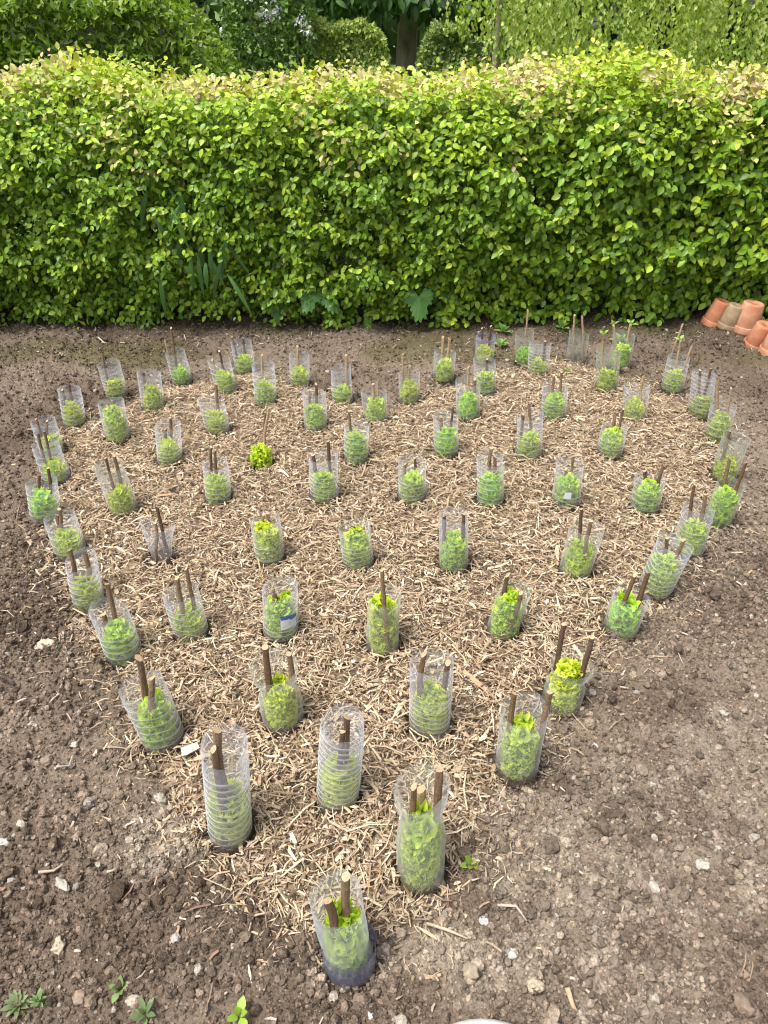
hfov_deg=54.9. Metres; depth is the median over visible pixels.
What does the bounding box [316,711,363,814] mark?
plastic collar
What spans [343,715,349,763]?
stick
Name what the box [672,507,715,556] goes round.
plastic collar
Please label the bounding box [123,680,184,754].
plastic collar
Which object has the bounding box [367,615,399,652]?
plastic collar
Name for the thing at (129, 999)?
stone
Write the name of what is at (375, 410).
lettuce
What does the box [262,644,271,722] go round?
stick
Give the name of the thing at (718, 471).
lettuce
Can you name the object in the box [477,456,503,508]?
plastic collar
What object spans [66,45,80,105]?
hedge shoot
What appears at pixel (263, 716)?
plastic collar
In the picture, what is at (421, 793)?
stick
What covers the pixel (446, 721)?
plastic collar
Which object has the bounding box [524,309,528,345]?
stick
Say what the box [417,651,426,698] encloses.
stick
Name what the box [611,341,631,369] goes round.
lettuce
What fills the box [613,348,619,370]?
stick
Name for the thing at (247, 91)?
hedge shoot
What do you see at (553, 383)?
stick
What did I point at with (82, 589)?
lettuce
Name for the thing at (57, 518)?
stick
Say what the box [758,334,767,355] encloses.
clay pot
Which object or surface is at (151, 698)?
stick
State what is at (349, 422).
stick
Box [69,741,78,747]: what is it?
stone
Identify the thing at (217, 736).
stick
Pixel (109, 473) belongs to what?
stick
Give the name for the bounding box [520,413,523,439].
stick
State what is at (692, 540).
lettuce
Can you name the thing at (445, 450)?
lettuce
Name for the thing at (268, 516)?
stick
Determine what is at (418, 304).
lobed weed
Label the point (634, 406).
lettuce
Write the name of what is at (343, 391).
lettuce
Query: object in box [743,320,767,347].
clay pot
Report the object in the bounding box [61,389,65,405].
stick
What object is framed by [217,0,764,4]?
sky
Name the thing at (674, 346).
stick
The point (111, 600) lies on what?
stick
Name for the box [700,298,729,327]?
clay pot
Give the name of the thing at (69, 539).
lettuce
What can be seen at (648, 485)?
lettuce
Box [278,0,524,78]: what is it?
tree
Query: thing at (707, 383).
stick
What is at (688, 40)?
weeping birch
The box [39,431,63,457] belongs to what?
lettuce
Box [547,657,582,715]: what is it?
lettuce
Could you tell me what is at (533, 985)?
stone
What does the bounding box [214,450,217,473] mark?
stick
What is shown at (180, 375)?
plastic collar
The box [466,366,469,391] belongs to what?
stick
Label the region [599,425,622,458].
lettuce
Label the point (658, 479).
stick
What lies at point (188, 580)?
stick
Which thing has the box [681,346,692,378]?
stick
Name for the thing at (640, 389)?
stick
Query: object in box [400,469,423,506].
lettuce
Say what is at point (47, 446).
stick
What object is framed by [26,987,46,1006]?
seedling
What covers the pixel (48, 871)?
twig
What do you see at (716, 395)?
stick
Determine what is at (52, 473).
plastic collar
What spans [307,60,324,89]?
hedge shoot
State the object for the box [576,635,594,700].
stick
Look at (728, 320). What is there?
clay pot
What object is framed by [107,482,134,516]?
lettuce
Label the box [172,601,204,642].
lettuce
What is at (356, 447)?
lettuce
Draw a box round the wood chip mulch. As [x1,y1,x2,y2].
[3,355,767,984]
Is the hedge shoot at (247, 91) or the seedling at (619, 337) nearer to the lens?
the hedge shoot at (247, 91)
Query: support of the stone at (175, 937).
on the soil
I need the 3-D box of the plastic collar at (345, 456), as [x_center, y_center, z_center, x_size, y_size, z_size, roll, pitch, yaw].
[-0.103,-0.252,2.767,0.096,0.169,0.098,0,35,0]
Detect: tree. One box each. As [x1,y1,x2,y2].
[207,0,384,76]
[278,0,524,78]
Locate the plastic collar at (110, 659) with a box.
[89,616,142,665]
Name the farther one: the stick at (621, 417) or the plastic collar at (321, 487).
the stick at (621, 417)
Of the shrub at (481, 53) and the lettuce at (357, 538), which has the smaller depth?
the lettuce at (357, 538)
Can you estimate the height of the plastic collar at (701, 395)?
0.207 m
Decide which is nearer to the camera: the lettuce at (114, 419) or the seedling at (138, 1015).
the seedling at (138, 1015)
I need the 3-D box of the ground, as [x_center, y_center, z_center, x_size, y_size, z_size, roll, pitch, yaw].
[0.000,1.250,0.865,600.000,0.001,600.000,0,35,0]
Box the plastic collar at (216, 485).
[202,467,231,505]
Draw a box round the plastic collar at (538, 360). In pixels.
[527,344,550,375]
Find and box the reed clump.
[140,176,252,327]
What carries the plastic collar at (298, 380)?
on the soil
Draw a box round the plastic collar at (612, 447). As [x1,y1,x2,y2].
[596,429,627,459]
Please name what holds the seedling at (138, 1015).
on the soil
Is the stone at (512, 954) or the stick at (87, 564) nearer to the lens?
the stone at (512, 954)
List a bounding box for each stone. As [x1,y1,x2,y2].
[0,835,8,845]
[7,875,15,882]
[28,720,36,726]
[34,638,54,649]
[50,935,65,956]
[55,877,69,891]
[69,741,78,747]
[72,989,85,1005]
[125,994,139,1007]
[170,932,180,943]
[461,961,482,980]
[479,915,489,926]
[505,947,517,960]
[526,976,544,993]
[648,881,660,894]
[695,858,709,870]
[719,710,729,716]
[731,991,756,1017]
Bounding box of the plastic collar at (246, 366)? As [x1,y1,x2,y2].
[231,342,255,373]
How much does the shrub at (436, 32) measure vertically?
1.388 m
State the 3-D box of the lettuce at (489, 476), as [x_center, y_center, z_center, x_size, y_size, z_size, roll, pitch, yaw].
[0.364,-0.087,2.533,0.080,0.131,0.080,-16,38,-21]
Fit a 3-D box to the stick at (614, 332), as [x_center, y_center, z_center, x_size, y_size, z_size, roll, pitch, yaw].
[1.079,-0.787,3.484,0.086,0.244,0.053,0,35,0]
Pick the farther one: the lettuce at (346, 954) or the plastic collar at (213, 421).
the plastic collar at (213, 421)
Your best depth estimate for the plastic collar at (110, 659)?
1.93 m
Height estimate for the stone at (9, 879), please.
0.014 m
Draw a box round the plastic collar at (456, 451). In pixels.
[433,417,458,458]
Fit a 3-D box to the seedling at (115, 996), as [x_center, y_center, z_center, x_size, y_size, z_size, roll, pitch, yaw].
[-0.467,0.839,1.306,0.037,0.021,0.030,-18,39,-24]
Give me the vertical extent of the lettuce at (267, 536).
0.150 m
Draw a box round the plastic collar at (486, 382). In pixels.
[473,363,495,393]
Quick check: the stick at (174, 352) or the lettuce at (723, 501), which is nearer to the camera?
the lettuce at (723, 501)
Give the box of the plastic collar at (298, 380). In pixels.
[289,362,309,386]
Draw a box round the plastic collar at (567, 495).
[551,461,583,507]
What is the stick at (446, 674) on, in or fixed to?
in the soil
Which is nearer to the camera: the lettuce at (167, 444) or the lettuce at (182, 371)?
the lettuce at (167, 444)
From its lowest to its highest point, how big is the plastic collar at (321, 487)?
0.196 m
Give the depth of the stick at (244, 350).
3.47 m
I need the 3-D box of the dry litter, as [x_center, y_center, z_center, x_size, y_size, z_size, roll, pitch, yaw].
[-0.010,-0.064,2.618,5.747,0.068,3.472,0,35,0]
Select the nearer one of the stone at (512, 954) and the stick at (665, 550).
the stone at (512, 954)
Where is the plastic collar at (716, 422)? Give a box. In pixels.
[704,406,734,437]
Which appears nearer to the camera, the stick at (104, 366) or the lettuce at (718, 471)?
the lettuce at (718, 471)
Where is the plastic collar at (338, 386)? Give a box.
[331,365,352,402]
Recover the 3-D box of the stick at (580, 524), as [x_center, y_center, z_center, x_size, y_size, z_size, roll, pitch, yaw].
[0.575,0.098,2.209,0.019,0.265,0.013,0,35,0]
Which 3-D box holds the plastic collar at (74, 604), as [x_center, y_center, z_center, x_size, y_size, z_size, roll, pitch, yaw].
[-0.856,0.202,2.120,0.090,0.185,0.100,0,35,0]
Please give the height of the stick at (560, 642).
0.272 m
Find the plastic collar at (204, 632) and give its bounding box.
[162,592,208,640]
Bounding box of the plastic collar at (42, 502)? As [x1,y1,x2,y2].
[25,483,60,523]
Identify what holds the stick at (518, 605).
in the soil
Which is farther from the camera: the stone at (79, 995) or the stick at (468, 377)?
the stick at (468, 377)
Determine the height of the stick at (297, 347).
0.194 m
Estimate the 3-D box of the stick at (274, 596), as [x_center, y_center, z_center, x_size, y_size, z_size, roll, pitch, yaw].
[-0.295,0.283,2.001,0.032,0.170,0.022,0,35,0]
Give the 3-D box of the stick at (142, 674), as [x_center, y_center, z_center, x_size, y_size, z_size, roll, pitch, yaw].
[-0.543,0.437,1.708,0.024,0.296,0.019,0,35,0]
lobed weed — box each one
[269,287,339,324]
[404,282,449,323]
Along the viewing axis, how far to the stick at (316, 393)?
2.95 m
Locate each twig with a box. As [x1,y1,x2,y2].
[38,863,63,873]
[56,755,72,767]
[106,867,119,872]
[427,922,467,938]
[497,904,526,920]
[565,986,578,1014]
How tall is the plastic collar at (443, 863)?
0.302 m
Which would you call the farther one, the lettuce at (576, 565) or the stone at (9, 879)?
the lettuce at (576, 565)
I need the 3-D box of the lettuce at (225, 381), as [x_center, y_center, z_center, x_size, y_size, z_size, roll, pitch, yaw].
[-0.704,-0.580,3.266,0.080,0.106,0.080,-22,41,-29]
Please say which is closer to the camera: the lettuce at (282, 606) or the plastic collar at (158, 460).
the lettuce at (282, 606)
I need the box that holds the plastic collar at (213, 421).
[200,402,230,433]
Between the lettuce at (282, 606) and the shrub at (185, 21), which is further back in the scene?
the shrub at (185, 21)
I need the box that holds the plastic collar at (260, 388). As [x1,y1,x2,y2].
[252,368,276,406]
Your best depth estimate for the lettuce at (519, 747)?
1.62 m
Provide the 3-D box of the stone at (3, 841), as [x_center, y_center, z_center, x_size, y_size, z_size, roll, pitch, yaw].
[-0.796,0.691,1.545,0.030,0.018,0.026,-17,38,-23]
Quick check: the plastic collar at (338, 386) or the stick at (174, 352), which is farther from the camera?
the stick at (174, 352)
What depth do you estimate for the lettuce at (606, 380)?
3.26 m
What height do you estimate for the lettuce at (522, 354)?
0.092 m
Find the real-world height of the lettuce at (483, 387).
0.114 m
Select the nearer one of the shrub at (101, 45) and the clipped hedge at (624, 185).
the clipped hedge at (624, 185)
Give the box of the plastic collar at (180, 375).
[165,353,192,383]
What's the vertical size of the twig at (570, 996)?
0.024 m
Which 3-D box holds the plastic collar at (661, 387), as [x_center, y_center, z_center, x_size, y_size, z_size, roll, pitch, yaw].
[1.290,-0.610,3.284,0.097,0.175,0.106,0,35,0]
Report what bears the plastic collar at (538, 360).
on the soil
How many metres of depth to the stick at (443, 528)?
2.22 m
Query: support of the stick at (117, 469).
in the soil
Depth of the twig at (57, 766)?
1.68 m
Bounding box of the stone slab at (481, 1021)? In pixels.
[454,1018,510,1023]
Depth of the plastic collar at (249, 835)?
1.47 m
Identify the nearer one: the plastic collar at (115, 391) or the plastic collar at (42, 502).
the plastic collar at (42, 502)
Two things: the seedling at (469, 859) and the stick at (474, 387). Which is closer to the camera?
the seedling at (469, 859)
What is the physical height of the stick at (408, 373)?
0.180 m
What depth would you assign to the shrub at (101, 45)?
14.34 m
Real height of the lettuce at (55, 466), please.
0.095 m
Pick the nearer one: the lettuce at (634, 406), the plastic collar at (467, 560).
the plastic collar at (467, 560)
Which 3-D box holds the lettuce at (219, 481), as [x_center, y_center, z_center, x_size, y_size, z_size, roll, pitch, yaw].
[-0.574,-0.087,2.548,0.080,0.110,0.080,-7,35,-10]
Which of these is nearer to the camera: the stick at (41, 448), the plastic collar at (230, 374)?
the stick at (41, 448)
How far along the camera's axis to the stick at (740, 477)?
2.42 m
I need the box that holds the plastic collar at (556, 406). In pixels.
[541,390,567,420]
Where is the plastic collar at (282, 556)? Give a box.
[251,523,284,566]
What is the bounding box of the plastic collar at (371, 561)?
[338,530,373,570]
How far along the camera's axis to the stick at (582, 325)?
3.56 m
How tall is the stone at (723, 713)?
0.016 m
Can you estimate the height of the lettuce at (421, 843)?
0.219 m
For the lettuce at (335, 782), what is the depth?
1.56 m
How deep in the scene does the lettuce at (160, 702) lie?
1.70 m
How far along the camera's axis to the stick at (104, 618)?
1.90 m
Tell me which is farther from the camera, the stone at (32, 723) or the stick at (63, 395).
the stick at (63, 395)
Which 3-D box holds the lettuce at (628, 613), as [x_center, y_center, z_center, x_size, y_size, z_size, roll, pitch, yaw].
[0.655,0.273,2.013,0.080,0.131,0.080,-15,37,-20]
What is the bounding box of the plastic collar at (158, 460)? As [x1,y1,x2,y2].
[156,428,182,467]
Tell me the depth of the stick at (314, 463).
2.53 m
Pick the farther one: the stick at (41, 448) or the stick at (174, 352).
the stick at (174, 352)
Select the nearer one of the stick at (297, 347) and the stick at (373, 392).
the stick at (373, 392)
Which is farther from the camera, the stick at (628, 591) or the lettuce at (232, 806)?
the stick at (628, 591)
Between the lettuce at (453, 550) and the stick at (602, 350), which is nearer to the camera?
the lettuce at (453, 550)
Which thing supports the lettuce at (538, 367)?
on the soil
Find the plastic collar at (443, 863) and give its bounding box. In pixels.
[394,792,448,893]
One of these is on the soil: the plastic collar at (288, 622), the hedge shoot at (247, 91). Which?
the plastic collar at (288, 622)
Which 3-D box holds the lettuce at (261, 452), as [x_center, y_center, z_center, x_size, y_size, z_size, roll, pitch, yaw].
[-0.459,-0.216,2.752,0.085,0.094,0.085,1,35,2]
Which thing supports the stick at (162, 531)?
in the soil
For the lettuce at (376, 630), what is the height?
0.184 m
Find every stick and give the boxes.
[35,418,41,441]
[37,434,46,463]
[37,475,40,488]
[43,431,51,460]
[45,420,48,435]
[47,467,52,495]
[55,514,58,527]
[57,508,62,527]
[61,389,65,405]
[67,384,73,400]
[68,549,77,580]
[82,553,91,579]
[101,354,108,380]
[102,612,107,632]
[104,457,114,489]
[104,583,117,619]
[112,455,122,483]
[135,654,148,700]
[142,373,145,389]
[148,675,154,732]
[154,522,158,567]
[155,506,172,560]
[164,339,173,369]
[164,428,166,438]
[169,417,172,439]
[170,327,177,368]
[175,576,184,630]
[184,566,195,610]
[209,446,212,474]
[210,745,229,844]
[211,359,217,374]
[212,727,227,799]
[214,383,219,410]
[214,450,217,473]
[218,350,225,372]
[231,336,237,360]
[242,337,245,353]
[261,354,263,379]
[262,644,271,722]
[263,407,269,444]
[266,512,269,521]
[272,593,276,603]
[286,652,295,698]
[296,345,298,366]
[311,454,316,472]
[315,382,317,403]
[323,897,338,943]
[326,440,331,497]
[334,730,345,807]
[341,871,351,917]
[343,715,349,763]
[345,354,348,385]
[347,410,351,431]
[372,383,374,399]
[377,381,378,395]
[380,568,389,657]
[401,353,404,383]
[401,783,416,868]
[407,365,410,379]
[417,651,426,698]
[417,785,425,804]
[433,768,443,828]
[439,416,442,430]
[440,336,443,358]
[441,659,450,728]
[442,516,445,543]
[446,338,450,357]
[450,407,453,455]
[461,513,464,566]
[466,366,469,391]
[473,377,475,393]
[481,327,482,343]
[485,358,487,370]
[487,447,492,471]
[488,325,491,345]
[493,454,496,503]
[501,573,509,595]
[503,591,522,639]
[505,691,516,738]
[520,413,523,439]
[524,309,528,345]
[528,405,532,430]
[529,690,552,775]
[542,340,545,361]
[551,374,554,392]
[552,622,566,670]
[559,371,562,393]
[570,455,574,471]
[571,508,582,574]
[572,314,575,361]
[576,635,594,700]
[581,315,583,361]
[582,520,592,560]
[599,329,607,368]
[610,320,618,349]
[612,413,615,426]
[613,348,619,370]
[617,573,636,622]
[618,408,624,428]
[626,319,638,343]
[636,573,650,608]
[639,376,644,397]
[643,469,646,479]
[656,464,664,486]
[662,537,668,554]
[667,324,683,363]
[674,335,683,368]
[674,538,685,558]
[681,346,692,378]
[686,486,695,523]
[698,369,700,396]
[699,494,707,522]
[703,368,711,395]
[714,379,718,416]
[720,431,730,461]
[721,456,730,486]
[726,387,731,413]
[734,462,747,494]
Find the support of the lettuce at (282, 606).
on the soil
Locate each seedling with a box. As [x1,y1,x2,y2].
[0,989,28,1018]
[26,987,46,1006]
[108,975,128,1002]
[129,997,155,1023]
[227,995,247,1023]
[460,853,483,869]
[490,338,508,344]
[494,322,510,331]
[556,318,568,328]
[609,333,625,340]
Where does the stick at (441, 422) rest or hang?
in the soil
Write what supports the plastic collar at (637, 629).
on the soil
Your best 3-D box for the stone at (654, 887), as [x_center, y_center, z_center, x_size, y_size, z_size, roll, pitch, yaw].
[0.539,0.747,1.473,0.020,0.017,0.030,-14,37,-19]
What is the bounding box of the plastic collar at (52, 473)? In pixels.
[31,446,70,486]
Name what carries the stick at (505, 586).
in the soil
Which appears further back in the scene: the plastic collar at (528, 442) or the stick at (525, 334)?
the stick at (525, 334)
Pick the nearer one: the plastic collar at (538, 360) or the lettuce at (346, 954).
the lettuce at (346, 954)
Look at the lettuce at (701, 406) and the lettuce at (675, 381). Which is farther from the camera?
the lettuce at (675, 381)
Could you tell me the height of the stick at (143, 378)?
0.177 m
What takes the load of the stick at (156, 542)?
in the soil
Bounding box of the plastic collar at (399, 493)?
[398,462,425,504]
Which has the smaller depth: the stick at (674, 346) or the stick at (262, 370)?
the stick at (262, 370)
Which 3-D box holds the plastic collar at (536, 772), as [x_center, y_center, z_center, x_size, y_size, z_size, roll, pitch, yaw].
[0.301,0.505,1.642,0.103,0.215,0.092,0,35,0]
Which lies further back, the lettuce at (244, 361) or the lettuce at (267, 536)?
the lettuce at (244, 361)
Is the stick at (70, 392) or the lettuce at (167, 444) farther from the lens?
the stick at (70, 392)
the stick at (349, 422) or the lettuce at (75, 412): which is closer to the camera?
the stick at (349, 422)
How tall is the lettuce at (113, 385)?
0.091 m
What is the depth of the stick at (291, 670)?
1.70 m
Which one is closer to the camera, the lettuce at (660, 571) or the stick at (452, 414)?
the lettuce at (660, 571)
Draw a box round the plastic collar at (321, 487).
[309,464,338,502]
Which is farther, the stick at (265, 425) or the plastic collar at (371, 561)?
the stick at (265, 425)
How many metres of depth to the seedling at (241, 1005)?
1.26 m
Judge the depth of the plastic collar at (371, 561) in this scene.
2.24 m
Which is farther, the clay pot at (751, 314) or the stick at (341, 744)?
the clay pot at (751, 314)
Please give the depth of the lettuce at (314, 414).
2.96 m
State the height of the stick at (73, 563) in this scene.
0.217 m
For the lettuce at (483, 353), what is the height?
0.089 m
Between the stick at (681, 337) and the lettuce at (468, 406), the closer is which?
the lettuce at (468, 406)
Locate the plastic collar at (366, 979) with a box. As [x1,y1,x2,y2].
[309,897,373,987]
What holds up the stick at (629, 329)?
in the soil
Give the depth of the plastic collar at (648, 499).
2.49 m
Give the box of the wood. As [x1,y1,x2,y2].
[2,0,767,63]
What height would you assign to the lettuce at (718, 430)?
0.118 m
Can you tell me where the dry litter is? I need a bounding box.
[1,322,767,1023]
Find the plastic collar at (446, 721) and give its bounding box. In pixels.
[409,665,453,739]
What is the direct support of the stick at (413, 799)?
in the soil
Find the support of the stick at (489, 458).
in the soil
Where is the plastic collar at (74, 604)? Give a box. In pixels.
[65,556,105,613]
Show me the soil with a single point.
(426, 342)
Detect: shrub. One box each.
[0,0,252,196]
[11,11,205,90]
[213,0,322,127]
[298,12,392,152]
[413,18,479,134]
[464,21,569,128]
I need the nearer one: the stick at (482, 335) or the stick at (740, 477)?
the stick at (740, 477)
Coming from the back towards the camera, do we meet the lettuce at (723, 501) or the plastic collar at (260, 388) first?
the plastic collar at (260, 388)
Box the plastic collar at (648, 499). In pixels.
[629,479,663,513]
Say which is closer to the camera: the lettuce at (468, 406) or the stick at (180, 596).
the stick at (180, 596)
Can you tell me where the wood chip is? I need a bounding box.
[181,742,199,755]
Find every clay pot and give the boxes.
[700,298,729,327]
[716,302,742,332]
[733,299,764,336]
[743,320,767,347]
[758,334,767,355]
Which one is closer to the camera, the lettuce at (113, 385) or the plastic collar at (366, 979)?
the plastic collar at (366, 979)
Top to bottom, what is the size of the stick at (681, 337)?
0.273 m
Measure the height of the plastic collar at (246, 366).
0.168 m
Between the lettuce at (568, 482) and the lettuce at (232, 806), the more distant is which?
the lettuce at (568, 482)
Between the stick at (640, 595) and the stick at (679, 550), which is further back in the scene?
the stick at (679, 550)
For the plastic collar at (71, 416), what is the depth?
3.01 m
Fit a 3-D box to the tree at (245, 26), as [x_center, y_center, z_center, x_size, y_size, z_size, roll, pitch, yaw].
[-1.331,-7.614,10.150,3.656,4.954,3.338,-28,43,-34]
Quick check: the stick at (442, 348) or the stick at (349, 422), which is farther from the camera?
the stick at (442, 348)
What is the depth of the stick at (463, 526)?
2.21 m
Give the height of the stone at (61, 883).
0.016 m
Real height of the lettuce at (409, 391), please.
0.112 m
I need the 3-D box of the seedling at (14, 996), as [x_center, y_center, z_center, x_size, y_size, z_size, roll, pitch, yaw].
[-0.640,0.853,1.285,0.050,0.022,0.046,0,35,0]
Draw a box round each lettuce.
[29,485,57,521]
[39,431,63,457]
[42,456,66,484]
[52,526,83,558]
[62,400,84,427]
[71,573,103,612]
[102,404,128,442]
[102,617,138,665]
[106,377,125,399]
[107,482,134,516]
[136,686,178,752]
[143,383,163,411]
[158,436,181,466]
[171,364,189,385]
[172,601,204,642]
[205,408,227,436]
[205,472,230,505]
[207,778,251,846]
[215,369,233,394]
[236,353,253,374]
[250,442,272,469]
[253,518,282,566]
[256,378,274,407]
[263,671,298,730]
[264,589,295,640]
[291,365,308,387]
[305,402,325,433]
[312,469,335,504]
[320,751,357,812]
[322,895,368,983]
[333,384,350,404]
[343,526,369,569]
[345,430,366,465]
[366,396,384,424]
[368,592,398,656]
[400,378,417,405]
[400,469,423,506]
[400,798,442,889]
[413,678,447,739]
[435,357,452,381]
[435,425,456,457]
[440,529,466,573]
[458,390,477,420]
[476,343,492,363]
[476,371,493,396]
[478,470,502,507]
[490,586,522,640]
[499,710,539,780]
[515,346,532,364]
[517,429,539,460]
[529,356,546,378]
[543,391,564,421]
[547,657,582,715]
[553,472,579,507]
[562,536,593,578]
[596,367,616,392]
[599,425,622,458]
[606,587,641,638]
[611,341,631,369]
[623,395,644,421]
[631,477,660,515]
[645,551,678,598]
[662,367,683,392]
[674,517,707,558]
[688,395,711,418]
[705,409,731,442]
[706,484,738,526]
[711,453,737,482]
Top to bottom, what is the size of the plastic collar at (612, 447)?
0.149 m
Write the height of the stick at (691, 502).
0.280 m
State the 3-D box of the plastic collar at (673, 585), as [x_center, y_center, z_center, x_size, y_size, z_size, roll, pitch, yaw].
[0.808,0.162,2.135,0.119,0.196,0.101,0,35,0]
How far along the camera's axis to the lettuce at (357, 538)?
2.22 m
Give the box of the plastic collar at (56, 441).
[30,424,65,456]
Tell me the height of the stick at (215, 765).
0.341 m
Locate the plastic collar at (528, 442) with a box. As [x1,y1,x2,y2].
[516,414,543,458]
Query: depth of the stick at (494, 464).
2.48 m
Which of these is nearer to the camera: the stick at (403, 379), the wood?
the stick at (403, 379)
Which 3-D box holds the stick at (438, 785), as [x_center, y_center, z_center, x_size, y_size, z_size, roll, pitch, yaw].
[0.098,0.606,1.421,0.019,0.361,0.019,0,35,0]
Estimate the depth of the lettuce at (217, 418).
2.94 m
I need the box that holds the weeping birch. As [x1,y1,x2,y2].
[437,0,767,152]
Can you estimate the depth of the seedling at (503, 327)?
3.91 m
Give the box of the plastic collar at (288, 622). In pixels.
[262,585,298,643]
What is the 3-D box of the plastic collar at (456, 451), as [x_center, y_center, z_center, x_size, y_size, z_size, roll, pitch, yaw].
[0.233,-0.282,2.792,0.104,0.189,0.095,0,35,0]
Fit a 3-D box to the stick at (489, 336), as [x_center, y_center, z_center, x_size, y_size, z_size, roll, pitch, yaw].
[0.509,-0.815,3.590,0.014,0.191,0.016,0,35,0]
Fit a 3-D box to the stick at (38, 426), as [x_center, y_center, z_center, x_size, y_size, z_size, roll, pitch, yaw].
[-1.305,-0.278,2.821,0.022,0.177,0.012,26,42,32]
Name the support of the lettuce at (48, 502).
on the soil
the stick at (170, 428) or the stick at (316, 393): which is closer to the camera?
the stick at (170, 428)
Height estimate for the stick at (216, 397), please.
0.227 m
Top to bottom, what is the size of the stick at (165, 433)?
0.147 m
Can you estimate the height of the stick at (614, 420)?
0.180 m
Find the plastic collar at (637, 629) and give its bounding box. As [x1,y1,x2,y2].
[602,591,646,640]
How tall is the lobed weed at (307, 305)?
0.247 m
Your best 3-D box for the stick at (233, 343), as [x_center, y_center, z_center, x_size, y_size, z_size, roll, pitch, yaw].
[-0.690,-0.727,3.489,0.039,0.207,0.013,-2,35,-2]
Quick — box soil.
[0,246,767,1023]
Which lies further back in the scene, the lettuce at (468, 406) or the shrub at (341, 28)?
the shrub at (341, 28)
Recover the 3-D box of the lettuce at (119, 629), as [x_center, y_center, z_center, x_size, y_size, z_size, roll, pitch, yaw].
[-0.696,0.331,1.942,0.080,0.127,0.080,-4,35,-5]
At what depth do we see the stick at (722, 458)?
2.68 m
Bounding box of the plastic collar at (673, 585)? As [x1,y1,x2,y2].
[636,537,691,598]
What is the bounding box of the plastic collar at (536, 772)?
[495,720,547,781]
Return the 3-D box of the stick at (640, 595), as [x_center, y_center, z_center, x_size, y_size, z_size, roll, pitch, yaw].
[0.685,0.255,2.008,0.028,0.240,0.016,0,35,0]
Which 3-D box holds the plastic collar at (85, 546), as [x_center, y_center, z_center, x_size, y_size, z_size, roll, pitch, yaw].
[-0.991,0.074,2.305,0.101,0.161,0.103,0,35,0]
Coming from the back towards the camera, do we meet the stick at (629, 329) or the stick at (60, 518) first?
the stick at (629, 329)
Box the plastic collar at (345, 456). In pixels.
[344,425,368,464]
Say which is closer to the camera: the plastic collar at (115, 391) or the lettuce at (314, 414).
the lettuce at (314, 414)
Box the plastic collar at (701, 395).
[687,371,715,421]
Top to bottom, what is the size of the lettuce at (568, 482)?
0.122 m
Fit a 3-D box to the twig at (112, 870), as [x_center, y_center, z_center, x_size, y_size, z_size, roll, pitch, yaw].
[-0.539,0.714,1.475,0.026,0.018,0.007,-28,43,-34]
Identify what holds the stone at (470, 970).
on the soil
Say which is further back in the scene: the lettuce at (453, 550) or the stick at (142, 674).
the lettuce at (453, 550)
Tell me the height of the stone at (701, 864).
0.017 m
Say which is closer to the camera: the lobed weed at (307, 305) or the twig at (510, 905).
the twig at (510, 905)
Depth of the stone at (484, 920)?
1.41 m
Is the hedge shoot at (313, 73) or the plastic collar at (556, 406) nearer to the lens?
the plastic collar at (556, 406)
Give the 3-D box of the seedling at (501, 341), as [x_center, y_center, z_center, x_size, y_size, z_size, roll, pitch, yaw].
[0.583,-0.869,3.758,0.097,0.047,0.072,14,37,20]
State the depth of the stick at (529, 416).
2.76 m
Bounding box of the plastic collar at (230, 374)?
[208,363,237,393]
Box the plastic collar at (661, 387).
[660,360,688,392]
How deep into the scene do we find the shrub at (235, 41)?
7.78 m
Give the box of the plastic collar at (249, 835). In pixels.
[201,743,252,851]
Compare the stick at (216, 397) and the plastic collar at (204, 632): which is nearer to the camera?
the plastic collar at (204, 632)
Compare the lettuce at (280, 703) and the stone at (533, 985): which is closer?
the stone at (533, 985)
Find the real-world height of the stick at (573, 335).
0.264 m
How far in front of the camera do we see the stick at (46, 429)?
2.80 m
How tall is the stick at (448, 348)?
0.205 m
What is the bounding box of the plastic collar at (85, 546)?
[43,514,86,561]
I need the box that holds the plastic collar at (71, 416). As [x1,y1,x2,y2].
[57,391,86,428]
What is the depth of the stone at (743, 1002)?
1.30 m
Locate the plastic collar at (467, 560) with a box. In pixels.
[439,517,467,572]
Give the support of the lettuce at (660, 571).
on the soil
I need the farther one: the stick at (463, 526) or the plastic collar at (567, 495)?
the plastic collar at (567, 495)
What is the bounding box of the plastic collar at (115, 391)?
[101,373,127,398]
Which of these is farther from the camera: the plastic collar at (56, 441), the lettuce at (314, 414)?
the lettuce at (314, 414)
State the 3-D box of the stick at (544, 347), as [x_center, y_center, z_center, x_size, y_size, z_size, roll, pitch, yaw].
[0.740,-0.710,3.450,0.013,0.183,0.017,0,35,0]
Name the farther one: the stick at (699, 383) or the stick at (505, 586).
the stick at (699, 383)
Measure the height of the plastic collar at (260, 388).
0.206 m
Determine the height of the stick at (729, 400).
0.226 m
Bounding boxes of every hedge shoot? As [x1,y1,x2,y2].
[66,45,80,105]
[234,79,252,123]
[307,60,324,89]
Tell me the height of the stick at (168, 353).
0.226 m
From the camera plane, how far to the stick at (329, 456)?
2.52 m
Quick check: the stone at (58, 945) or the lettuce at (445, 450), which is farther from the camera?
the lettuce at (445, 450)
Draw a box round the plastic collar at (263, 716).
[252,675,303,733]
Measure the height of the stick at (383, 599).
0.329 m
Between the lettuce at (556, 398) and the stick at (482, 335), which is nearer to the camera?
the lettuce at (556, 398)
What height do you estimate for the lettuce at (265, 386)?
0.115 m
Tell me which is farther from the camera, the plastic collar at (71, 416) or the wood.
the wood
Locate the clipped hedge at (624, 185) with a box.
[0,37,767,329]

